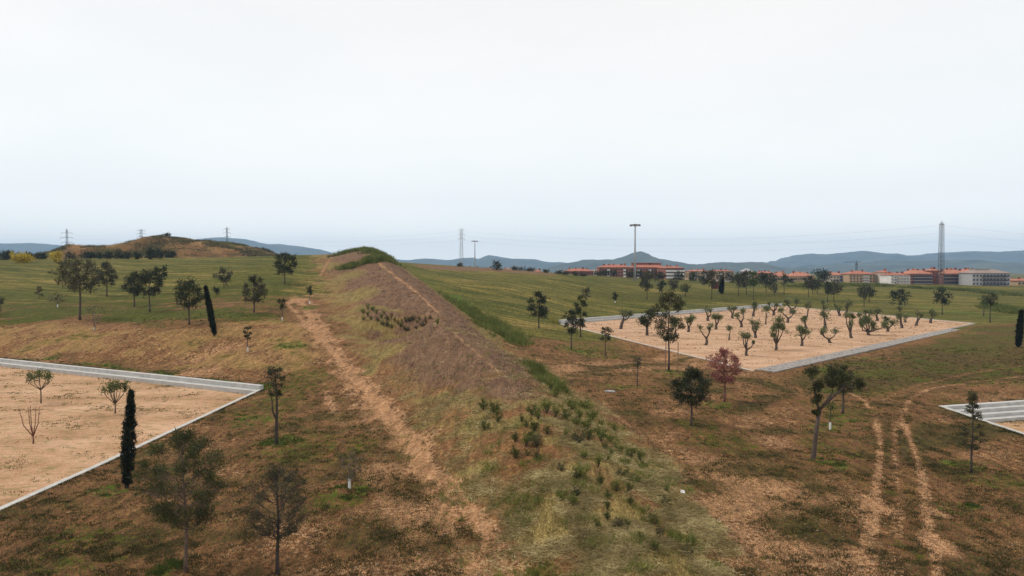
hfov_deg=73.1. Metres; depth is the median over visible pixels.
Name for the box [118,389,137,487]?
cypress tree
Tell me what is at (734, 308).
olive tree
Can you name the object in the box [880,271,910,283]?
apartment block
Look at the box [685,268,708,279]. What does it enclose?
apartment block
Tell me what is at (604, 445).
planted shrub
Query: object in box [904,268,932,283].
apartment block
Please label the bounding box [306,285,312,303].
sapling
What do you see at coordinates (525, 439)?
planted shrub
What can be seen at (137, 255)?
scrub bush
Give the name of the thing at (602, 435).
planted shrub
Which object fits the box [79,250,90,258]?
scrub bush
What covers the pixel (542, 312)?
pine tree
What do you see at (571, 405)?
planted shrub
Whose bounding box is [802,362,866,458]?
forked tree
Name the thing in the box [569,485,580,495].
planted shrub
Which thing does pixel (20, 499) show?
kerb
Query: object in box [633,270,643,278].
stone pine
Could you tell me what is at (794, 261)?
hills
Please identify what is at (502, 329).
tall grass
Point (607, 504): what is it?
planted shrub
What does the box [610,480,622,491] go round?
planted shrub
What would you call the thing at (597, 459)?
planted shrub
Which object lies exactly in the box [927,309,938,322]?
olive tree
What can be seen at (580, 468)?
planted shrub
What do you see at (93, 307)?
sapling
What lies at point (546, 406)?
planted shrub
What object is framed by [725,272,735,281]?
stone pine
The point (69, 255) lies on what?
scrub bush
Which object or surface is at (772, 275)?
stone pine
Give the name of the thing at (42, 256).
scrub bush
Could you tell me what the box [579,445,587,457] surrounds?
planted shrub
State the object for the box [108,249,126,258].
scrub bush
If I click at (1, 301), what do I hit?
round tree
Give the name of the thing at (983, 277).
apartment block
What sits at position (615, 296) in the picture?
sapling
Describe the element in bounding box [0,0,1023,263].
sky
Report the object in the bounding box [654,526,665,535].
planted shrub
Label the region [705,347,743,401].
red leaved tree
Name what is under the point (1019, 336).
cypress tree
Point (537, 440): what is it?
planted shrub
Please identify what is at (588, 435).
planted shrub
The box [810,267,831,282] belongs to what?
stone pine
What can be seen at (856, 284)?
tall grass
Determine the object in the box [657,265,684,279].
apartment block
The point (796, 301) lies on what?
olive tree
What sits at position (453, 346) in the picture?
ripe grass
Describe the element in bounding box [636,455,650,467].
planted shrub
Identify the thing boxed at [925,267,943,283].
apartment block
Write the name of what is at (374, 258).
tall grass
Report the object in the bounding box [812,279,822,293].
park tree
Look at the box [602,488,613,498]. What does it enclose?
planted shrub
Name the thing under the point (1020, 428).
sand plot floor
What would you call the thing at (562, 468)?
planted shrub
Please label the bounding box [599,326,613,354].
young tree
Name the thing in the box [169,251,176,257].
scrub bush
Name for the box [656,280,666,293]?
park tree
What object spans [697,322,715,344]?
olive tree
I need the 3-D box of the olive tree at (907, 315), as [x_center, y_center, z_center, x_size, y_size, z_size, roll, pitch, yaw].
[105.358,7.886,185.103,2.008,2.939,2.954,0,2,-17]
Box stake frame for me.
[665,342,678,372]
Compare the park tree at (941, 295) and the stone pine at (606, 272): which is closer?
the park tree at (941, 295)
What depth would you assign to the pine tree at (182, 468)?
31.59 m
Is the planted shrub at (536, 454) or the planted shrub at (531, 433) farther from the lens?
the planted shrub at (531, 433)
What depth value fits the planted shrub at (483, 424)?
52.24 m
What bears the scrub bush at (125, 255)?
on the ground at (334, 302)
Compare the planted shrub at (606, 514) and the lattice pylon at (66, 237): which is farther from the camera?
the lattice pylon at (66, 237)
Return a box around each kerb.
[0,388,263,510]
[562,324,753,370]
[787,306,967,322]
[940,406,1023,434]
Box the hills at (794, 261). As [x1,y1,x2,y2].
[0,237,1023,269]
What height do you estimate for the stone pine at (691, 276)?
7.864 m
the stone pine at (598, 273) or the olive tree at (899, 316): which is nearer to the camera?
the olive tree at (899, 316)
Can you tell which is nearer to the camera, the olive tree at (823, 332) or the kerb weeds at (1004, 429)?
the kerb weeds at (1004, 429)
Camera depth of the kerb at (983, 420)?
63.59 m
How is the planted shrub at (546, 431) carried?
on the ground at (334, 302)
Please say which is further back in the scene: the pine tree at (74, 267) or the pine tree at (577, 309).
the pine tree at (577, 309)
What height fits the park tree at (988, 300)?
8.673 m
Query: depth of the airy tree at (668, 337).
97.43 m
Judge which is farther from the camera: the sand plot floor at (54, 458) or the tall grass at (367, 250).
the tall grass at (367, 250)
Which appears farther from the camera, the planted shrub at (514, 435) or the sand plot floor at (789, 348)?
the sand plot floor at (789, 348)
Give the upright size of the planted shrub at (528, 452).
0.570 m
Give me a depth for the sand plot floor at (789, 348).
150.27 m
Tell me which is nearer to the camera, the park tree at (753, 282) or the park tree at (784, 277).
the park tree at (753, 282)
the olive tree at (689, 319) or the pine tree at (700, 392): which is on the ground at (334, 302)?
the pine tree at (700, 392)
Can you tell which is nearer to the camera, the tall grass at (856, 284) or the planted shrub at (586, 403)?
the planted shrub at (586, 403)
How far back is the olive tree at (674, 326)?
142.50 m
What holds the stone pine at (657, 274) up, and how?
on the ground at (334, 302)
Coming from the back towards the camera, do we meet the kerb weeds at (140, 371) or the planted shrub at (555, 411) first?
the kerb weeds at (140, 371)
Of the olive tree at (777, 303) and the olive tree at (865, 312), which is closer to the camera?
the olive tree at (865, 312)
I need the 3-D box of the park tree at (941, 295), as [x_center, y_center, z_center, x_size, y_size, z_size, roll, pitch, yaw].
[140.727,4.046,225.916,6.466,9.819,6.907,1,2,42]
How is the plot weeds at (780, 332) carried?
on the sand plot floor at (789, 348)
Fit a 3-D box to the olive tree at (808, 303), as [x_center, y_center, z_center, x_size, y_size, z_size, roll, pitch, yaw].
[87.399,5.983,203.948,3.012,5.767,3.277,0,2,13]
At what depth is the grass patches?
52.16 m
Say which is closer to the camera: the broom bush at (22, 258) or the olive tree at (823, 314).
the olive tree at (823, 314)
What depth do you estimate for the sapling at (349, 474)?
43.96 m
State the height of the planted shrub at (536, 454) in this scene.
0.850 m
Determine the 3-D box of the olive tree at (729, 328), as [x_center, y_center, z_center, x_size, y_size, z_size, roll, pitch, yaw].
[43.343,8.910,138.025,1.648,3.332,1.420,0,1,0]
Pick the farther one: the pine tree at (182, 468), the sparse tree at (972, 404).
the sparse tree at (972, 404)
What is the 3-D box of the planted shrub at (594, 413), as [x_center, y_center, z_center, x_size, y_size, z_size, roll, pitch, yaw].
[6.879,10.481,58.824,1.678,1.526,1.105,-1,2,-44]
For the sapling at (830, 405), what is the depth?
61.13 m
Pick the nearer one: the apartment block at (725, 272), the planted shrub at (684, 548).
the planted shrub at (684, 548)
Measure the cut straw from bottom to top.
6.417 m
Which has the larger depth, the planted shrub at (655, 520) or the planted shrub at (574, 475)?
the planted shrub at (574, 475)
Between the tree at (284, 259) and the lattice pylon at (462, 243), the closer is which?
the tree at (284, 259)
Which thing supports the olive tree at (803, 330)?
on the sand plot floor at (789, 348)
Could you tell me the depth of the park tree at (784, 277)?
312.03 m
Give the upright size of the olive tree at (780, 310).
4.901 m
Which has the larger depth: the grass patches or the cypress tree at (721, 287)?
the cypress tree at (721, 287)
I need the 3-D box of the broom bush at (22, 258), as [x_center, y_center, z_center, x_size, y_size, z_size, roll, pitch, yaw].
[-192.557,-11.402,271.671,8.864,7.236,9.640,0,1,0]
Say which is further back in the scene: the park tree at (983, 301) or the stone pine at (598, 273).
the stone pine at (598, 273)
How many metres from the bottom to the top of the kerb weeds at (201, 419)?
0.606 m
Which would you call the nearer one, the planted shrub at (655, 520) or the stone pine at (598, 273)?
the planted shrub at (655, 520)
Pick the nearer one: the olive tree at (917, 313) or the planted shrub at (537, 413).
the planted shrub at (537, 413)
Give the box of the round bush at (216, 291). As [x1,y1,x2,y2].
[212,285,219,293]
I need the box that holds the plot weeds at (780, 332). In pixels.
[582,306,961,364]
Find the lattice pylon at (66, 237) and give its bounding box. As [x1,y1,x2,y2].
[61,229,72,243]
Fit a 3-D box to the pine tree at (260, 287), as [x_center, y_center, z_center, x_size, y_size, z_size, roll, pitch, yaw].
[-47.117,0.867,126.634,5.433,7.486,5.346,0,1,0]
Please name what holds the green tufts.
on the ground at (334, 302)
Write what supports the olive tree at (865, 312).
on the sand plot floor at (789, 348)
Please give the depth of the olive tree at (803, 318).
165.66 m
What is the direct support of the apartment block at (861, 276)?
on the ground at (334, 302)
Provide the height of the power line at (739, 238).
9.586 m
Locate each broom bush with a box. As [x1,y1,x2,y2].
[9,251,37,262]
[48,250,63,261]
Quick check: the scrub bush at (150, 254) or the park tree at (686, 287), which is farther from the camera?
the scrub bush at (150, 254)
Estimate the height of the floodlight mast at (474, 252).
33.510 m
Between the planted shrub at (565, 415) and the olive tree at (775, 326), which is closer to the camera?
the planted shrub at (565, 415)
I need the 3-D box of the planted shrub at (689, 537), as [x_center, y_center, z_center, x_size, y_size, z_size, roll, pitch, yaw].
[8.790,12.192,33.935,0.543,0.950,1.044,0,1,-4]
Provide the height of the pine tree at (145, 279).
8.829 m
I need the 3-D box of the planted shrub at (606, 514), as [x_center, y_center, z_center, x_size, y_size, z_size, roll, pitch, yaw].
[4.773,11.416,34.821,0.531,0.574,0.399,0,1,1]
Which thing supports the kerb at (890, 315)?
on the ground at (334, 302)
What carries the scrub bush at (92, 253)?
on the ground at (334, 302)
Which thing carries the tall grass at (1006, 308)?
on the ground at (334, 302)
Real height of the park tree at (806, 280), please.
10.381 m
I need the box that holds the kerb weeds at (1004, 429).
[935,405,1023,435]
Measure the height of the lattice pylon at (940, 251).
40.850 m
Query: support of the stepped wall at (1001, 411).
on the sand plot floor at (1020, 428)
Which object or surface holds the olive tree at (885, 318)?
on the sand plot floor at (789, 348)
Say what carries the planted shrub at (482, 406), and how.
on the ground at (334, 302)
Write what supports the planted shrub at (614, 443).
on the ground at (334, 302)
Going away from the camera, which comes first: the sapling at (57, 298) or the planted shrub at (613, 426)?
the planted shrub at (613, 426)
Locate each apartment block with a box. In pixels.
[565,267,592,275]
[596,263,631,276]
[630,263,663,278]
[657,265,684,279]
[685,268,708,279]
[711,269,733,279]
[756,270,771,279]
[823,271,842,281]
[841,270,875,282]
[872,269,893,282]
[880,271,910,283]
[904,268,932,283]
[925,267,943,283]
[937,268,961,284]
[959,269,1009,285]
[1010,277,1023,285]
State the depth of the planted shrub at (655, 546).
31.49 m
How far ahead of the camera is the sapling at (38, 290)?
167.46 m
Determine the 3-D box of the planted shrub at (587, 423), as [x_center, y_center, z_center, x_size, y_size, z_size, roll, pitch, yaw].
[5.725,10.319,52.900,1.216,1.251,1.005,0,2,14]
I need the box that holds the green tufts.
[387,351,732,575]
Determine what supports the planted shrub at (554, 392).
on the ground at (334, 302)
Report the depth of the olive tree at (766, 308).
178.04 m
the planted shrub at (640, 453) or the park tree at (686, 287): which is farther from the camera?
the park tree at (686, 287)
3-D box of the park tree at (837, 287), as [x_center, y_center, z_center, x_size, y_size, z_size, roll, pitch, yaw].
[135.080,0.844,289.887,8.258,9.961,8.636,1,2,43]
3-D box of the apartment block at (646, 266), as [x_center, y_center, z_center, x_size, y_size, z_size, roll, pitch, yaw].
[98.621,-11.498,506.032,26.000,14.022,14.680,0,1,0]
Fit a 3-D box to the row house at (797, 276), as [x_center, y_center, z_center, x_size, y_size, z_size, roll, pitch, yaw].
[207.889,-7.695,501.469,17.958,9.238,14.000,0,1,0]
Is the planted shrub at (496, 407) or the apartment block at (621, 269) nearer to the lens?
the planted shrub at (496, 407)
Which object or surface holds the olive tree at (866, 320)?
on the sand plot floor at (789, 348)
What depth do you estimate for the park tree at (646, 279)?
261.68 m
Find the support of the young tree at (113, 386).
on the sand plot floor at (54, 458)
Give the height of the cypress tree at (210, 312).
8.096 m
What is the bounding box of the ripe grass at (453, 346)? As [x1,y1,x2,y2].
[328,262,580,416]
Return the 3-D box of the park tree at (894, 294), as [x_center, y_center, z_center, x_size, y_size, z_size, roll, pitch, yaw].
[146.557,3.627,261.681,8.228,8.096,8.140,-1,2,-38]
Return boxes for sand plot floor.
[0,367,246,505]
[564,306,970,369]
[994,421,1023,432]
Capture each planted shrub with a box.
[478,398,487,409]
[481,418,491,429]
[488,399,500,412]
[493,410,503,421]
[509,444,521,457]
[510,431,519,441]
[520,435,531,446]
[523,429,534,438]
[523,449,531,455]
[525,403,538,414]
[528,434,542,445]
[529,417,539,431]
[532,447,540,457]
[533,406,541,418]
[540,399,555,412]
[543,425,550,433]
[546,379,555,388]
[549,381,560,396]
[551,404,559,416]
[556,462,566,470]
[556,483,567,498]
[559,408,572,419]
[566,493,578,505]
[567,394,577,408]
[569,459,586,476]
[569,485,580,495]
[571,411,580,424]
[571,429,586,442]
[572,468,578,478]
[574,407,582,418]
[578,392,594,408]
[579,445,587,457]
[580,416,592,428]
[582,427,595,440]
[584,403,599,418]
[593,423,601,433]
[593,517,601,527]
[594,453,602,466]
[596,472,605,483]
[597,429,606,441]
[601,442,607,448]
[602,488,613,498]
[602,499,609,509]
[602,510,611,519]
[606,430,616,441]
[610,422,617,431]
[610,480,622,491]
[611,517,625,526]
[612,436,618,447]
[616,468,626,476]
[619,452,632,464]
[624,447,635,455]
[625,480,634,490]
[627,495,634,503]
[631,472,640,482]
[636,449,645,459]
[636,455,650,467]
[647,510,660,525]
[648,538,659,550]
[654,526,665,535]
[661,476,669,490]
[682,543,694,555]
[687,529,695,544]
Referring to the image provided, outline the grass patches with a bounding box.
[20,305,1013,575]
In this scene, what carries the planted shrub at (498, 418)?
on the ground at (334, 302)
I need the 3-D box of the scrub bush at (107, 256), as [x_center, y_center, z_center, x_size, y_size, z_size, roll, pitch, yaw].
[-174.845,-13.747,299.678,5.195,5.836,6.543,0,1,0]
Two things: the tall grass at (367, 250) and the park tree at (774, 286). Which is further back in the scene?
the park tree at (774, 286)
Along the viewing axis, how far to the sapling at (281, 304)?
118.42 m
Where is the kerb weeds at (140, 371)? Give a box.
[4,358,266,386]
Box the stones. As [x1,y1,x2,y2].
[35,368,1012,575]
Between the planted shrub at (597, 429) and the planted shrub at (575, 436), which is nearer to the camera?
the planted shrub at (575, 436)
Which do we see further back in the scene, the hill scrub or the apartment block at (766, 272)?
the apartment block at (766, 272)
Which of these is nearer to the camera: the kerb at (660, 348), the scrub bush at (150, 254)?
the kerb at (660, 348)
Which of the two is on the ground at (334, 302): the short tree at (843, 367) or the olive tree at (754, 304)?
the short tree at (843, 367)
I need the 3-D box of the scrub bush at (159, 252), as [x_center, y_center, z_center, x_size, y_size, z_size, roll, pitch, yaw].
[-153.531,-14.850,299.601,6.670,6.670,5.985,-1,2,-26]
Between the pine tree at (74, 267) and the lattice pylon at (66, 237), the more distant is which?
the lattice pylon at (66, 237)
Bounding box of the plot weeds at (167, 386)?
[0,367,241,494]
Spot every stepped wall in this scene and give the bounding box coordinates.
[0,358,263,393]
[559,303,782,323]
[940,400,1023,422]
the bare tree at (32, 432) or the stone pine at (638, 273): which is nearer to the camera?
the bare tree at (32, 432)
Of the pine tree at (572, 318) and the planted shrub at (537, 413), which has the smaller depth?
the planted shrub at (537, 413)
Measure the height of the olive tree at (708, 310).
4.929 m
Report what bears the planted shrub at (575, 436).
on the ground at (334, 302)
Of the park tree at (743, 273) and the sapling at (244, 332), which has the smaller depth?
the sapling at (244, 332)
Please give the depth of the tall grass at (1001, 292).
364.93 m
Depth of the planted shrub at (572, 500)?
36.87 m
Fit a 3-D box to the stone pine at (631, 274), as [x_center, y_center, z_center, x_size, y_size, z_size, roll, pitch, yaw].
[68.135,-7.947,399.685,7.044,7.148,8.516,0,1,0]
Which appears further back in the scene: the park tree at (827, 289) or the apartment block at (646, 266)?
the apartment block at (646, 266)
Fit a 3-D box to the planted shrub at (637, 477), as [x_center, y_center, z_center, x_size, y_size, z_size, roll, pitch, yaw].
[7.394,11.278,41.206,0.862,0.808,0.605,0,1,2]
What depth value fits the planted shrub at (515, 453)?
44.86 m
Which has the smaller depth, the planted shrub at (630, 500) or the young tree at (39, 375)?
the planted shrub at (630, 500)
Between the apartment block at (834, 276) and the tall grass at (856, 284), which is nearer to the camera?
the tall grass at (856, 284)
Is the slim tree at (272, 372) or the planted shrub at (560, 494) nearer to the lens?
the planted shrub at (560, 494)
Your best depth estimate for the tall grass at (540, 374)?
74.31 m
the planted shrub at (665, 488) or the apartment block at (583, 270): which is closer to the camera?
the planted shrub at (665, 488)
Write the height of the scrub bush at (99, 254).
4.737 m
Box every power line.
[465,225,939,239]
[471,233,937,245]
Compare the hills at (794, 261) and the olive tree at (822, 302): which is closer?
the olive tree at (822, 302)
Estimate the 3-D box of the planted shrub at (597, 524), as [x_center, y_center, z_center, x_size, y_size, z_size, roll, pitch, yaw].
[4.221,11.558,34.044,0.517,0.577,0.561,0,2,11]
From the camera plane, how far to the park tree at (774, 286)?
308.49 m
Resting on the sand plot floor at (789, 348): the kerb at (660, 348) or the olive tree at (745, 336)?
the olive tree at (745, 336)
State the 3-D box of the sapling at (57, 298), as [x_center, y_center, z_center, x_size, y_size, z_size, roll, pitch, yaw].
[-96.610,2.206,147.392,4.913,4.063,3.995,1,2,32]
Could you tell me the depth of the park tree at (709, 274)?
277.58 m
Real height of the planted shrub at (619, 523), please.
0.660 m
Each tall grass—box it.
[327,245,405,268]
[328,253,399,270]
[433,288,544,346]
[518,355,575,395]
[781,282,899,287]
[897,285,1023,296]
[973,300,1023,313]
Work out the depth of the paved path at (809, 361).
116.97 m
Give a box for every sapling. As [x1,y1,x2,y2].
[35,285,44,296]
[47,290,66,306]
[83,303,105,330]
[243,325,251,350]
[277,298,286,320]
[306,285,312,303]
[334,447,364,488]
[611,292,618,302]
[632,356,642,385]
[826,400,834,429]
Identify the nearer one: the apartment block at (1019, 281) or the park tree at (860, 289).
the park tree at (860, 289)
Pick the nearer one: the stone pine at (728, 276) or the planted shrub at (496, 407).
the planted shrub at (496, 407)
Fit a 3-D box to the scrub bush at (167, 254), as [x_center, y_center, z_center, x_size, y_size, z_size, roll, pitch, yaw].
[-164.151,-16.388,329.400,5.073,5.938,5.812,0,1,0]
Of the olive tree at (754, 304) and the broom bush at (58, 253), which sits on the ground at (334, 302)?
the broom bush at (58, 253)
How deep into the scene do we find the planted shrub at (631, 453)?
48.21 m
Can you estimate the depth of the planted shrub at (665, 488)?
41.27 m
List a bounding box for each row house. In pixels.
[768,271,787,280]
[788,271,813,281]
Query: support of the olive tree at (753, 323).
on the sand plot floor at (789, 348)
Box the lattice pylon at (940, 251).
[937,223,943,284]
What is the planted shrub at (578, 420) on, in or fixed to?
on the ground at (334, 302)
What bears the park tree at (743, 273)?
on the ground at (334, 302)
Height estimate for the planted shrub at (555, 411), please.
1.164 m
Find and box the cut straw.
[342,327,756,575]
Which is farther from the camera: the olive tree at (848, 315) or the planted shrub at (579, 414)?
the olive tree at (848, 315)
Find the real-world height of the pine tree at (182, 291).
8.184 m
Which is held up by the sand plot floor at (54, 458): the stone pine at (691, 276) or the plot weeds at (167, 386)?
the plot weeds at (167, 386)
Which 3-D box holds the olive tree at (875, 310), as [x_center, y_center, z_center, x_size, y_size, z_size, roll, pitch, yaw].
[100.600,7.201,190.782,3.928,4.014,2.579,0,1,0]
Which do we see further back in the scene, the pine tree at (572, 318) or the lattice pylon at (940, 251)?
the lattice pylon at (940, 251)
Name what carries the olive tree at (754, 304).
on the sand plot floor at (789, 348)
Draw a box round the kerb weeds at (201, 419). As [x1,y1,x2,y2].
[0,389,266,514]
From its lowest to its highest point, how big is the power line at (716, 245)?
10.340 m
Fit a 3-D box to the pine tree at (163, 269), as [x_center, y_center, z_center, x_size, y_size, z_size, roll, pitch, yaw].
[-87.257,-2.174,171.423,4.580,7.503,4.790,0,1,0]
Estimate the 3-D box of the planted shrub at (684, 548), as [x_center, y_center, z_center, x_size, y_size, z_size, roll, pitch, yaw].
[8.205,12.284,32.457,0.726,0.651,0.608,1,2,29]
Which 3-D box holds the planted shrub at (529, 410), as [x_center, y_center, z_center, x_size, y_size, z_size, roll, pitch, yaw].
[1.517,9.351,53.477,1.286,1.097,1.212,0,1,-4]
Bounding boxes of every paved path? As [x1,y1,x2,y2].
[755,329,959,372]
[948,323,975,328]
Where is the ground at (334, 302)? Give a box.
[0,236,1023,575]
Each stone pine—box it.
[594,269,605,275]
[600,269,611,276]
[610,269,618,276]
[625,269,633,277]
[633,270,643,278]
[654,270,660,279]
[657,271,667,280]
[673,269,687,280]
[686,270,699,281]
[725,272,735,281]
[768,271,777,281]
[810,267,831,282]
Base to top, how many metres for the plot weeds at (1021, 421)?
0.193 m
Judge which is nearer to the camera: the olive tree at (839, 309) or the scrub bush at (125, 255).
the olive tree at (839, 309)
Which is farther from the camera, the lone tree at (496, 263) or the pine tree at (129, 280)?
the lone tree at (496, 263)
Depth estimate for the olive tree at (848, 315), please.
141.98 m
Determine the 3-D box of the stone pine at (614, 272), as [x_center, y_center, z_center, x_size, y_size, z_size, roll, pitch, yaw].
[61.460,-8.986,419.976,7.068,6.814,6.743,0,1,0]
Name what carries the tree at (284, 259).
on the ground at (334, 302)
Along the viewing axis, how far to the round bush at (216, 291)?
158.77 m
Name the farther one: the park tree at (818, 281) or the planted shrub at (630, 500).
the park tree at (818, 281)
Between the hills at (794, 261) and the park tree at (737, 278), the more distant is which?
the hills at (794, 261)
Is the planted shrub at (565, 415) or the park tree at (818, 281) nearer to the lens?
the planted shrub at (565, 415)
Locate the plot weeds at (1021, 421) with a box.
[1001,420,1023,426]
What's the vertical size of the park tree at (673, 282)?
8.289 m
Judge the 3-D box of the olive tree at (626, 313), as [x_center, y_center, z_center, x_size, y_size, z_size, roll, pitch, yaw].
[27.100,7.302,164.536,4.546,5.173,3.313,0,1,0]
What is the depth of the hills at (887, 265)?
3832.25 m
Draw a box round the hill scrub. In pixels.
[0,234,282,259]
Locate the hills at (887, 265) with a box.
[526,251,1023,272]
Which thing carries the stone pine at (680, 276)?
on the ground at (334, 302)
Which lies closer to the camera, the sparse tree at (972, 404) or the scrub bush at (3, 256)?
the sparse tree at (972, 404)
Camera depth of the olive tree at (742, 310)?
169.45 m
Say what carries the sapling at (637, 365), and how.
on the ground at (334, 302)
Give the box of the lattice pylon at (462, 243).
[458,229,464,265]
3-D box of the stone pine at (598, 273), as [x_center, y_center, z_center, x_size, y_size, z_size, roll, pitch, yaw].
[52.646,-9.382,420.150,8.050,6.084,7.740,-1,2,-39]
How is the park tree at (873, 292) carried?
on the ground at (334, 302)
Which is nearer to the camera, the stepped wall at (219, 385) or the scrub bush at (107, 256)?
the stepped wall at (219, 385)
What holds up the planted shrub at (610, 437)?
on the ground at (334, 302)
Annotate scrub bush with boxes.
[0,249,15,259]
[33,251,47,259]
[64,251,76,258]
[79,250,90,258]
[87,250,95,258]
[94,250,105,258]
[102,251,113,258]
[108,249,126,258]
[122,251,131,258]
[129,250,142,258]
[143,246,154,258]
[152,247,165,258]
[163,249,171,257]
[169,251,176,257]
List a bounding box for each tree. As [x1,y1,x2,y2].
[0,296,6,311]
[18,405,39,443]
[24,368,53,402]
[48,256,106,319]
[94,260,117,295]
[98,378,131,413]
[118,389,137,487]
[121,271,143,306]
[129,425,231,571]
[132,268,163,311]
[152,265,169,293]
[171,276,205,324]
[203,285,217,335]
[212,266,233,286]
[240,461,309,574]
[241,273,269,311]
[264,363,286,443]
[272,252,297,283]
[489,259,502,269]
[526,289,550,327]
[562,309,580,348]
[572,294,588,336]
[580,287,589,306]
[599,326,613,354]
[619,308,633,328]
[636,308,659,335]
[638,270,659,299]
[649,289,685,369]
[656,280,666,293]
[667,277,678,290]
[668,363,712,425]
[669,317,678,335]
[679,283,690,295]
[684,314,697,331]
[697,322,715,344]
[699,269,727,298]
[702,304,712,320]
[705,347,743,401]
[710,313,723,329]
[718,275,724,293]
[726,305,737,318]
[726,325,733,339]
[730,274,746,295]
[732,307,745,326]
[735,268,756,293]
[738,330,754,355]
[747,270,760,299]
[748,317,762,337]
[749,301,758,316]
[757,272,774,287]
[761,305,769,323]
[765,301,779,315]
[768,282,778,294]
[768,314,788,349]
[777,305,797,322]
[779,273,788,284]
[783,298,800,312]
[793,325,811,345]
[800,315,807,328]
[801,275,815,296]
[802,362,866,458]
[804,299,812,316]
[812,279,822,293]
[818,310,830,326]
[818,327,840,342]
[820,300,828,312]
[821,281,832,302]
[824,279,843,300]
[826,364,854,413]
[832,303,843,315]
[842,311,855,337]
[844,299,853,312]
[856,282,872,306]
[856,308,873,319]
[857,315,889,334]
[864,287,876,301]
[871,307,882,320]
[881,315,898,331]
[888,288,910,305]
[895,305,903,327]
[902,312,908,322]
[913,309,923,325]
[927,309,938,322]
[933,285,952,314]
[957,388,987,472]
[977,298,989,315]
[980,291,998,322]
[1014,310,1023,347]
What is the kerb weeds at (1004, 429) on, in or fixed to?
on the ground at (334, 302)
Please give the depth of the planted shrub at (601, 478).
39.31 m
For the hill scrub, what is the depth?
410.38 m
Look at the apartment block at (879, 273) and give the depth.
457.46 m
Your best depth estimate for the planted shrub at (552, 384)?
67.78 m
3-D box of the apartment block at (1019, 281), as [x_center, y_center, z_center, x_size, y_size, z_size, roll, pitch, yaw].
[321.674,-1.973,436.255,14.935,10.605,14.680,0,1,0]
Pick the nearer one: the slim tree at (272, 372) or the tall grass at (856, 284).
the slim tree at (272, 372)
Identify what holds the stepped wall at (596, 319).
on the ground at (334, 302)
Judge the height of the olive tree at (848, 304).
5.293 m
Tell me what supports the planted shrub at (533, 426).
on the ground at (334, 302)
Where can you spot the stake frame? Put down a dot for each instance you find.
(665, 357)
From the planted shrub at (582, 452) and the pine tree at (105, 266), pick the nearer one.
the planted shrub at (582, 452)
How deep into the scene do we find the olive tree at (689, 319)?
156.26 m
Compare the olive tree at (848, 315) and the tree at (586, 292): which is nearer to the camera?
the olive tree at (848, 315)
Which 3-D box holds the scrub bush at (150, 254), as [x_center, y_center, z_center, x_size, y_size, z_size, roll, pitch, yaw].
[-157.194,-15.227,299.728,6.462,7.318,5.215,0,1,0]
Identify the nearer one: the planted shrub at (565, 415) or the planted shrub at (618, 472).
the planted shrub at (618, 472)
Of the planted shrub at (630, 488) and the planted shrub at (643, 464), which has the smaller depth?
the planted shrub at (630, 488)
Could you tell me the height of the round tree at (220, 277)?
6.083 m
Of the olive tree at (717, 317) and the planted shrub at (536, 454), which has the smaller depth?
the planted shrub at (536, 454)
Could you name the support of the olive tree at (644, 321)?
on the sand plot floor at (789, 348)
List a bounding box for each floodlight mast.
[471,241,477,266]
[630,224,640,280]
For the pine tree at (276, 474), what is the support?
on the ground at (334, 302)
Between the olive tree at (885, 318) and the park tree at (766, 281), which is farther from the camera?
the park tree at (766, 281)
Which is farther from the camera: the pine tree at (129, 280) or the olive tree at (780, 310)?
the olive tree at (780, 310)
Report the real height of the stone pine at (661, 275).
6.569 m
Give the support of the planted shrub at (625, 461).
on the ground at (334, 302)
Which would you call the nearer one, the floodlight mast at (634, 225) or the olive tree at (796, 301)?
the olive tree at (796, 301)
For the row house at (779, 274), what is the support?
on the ground at (334, 302)

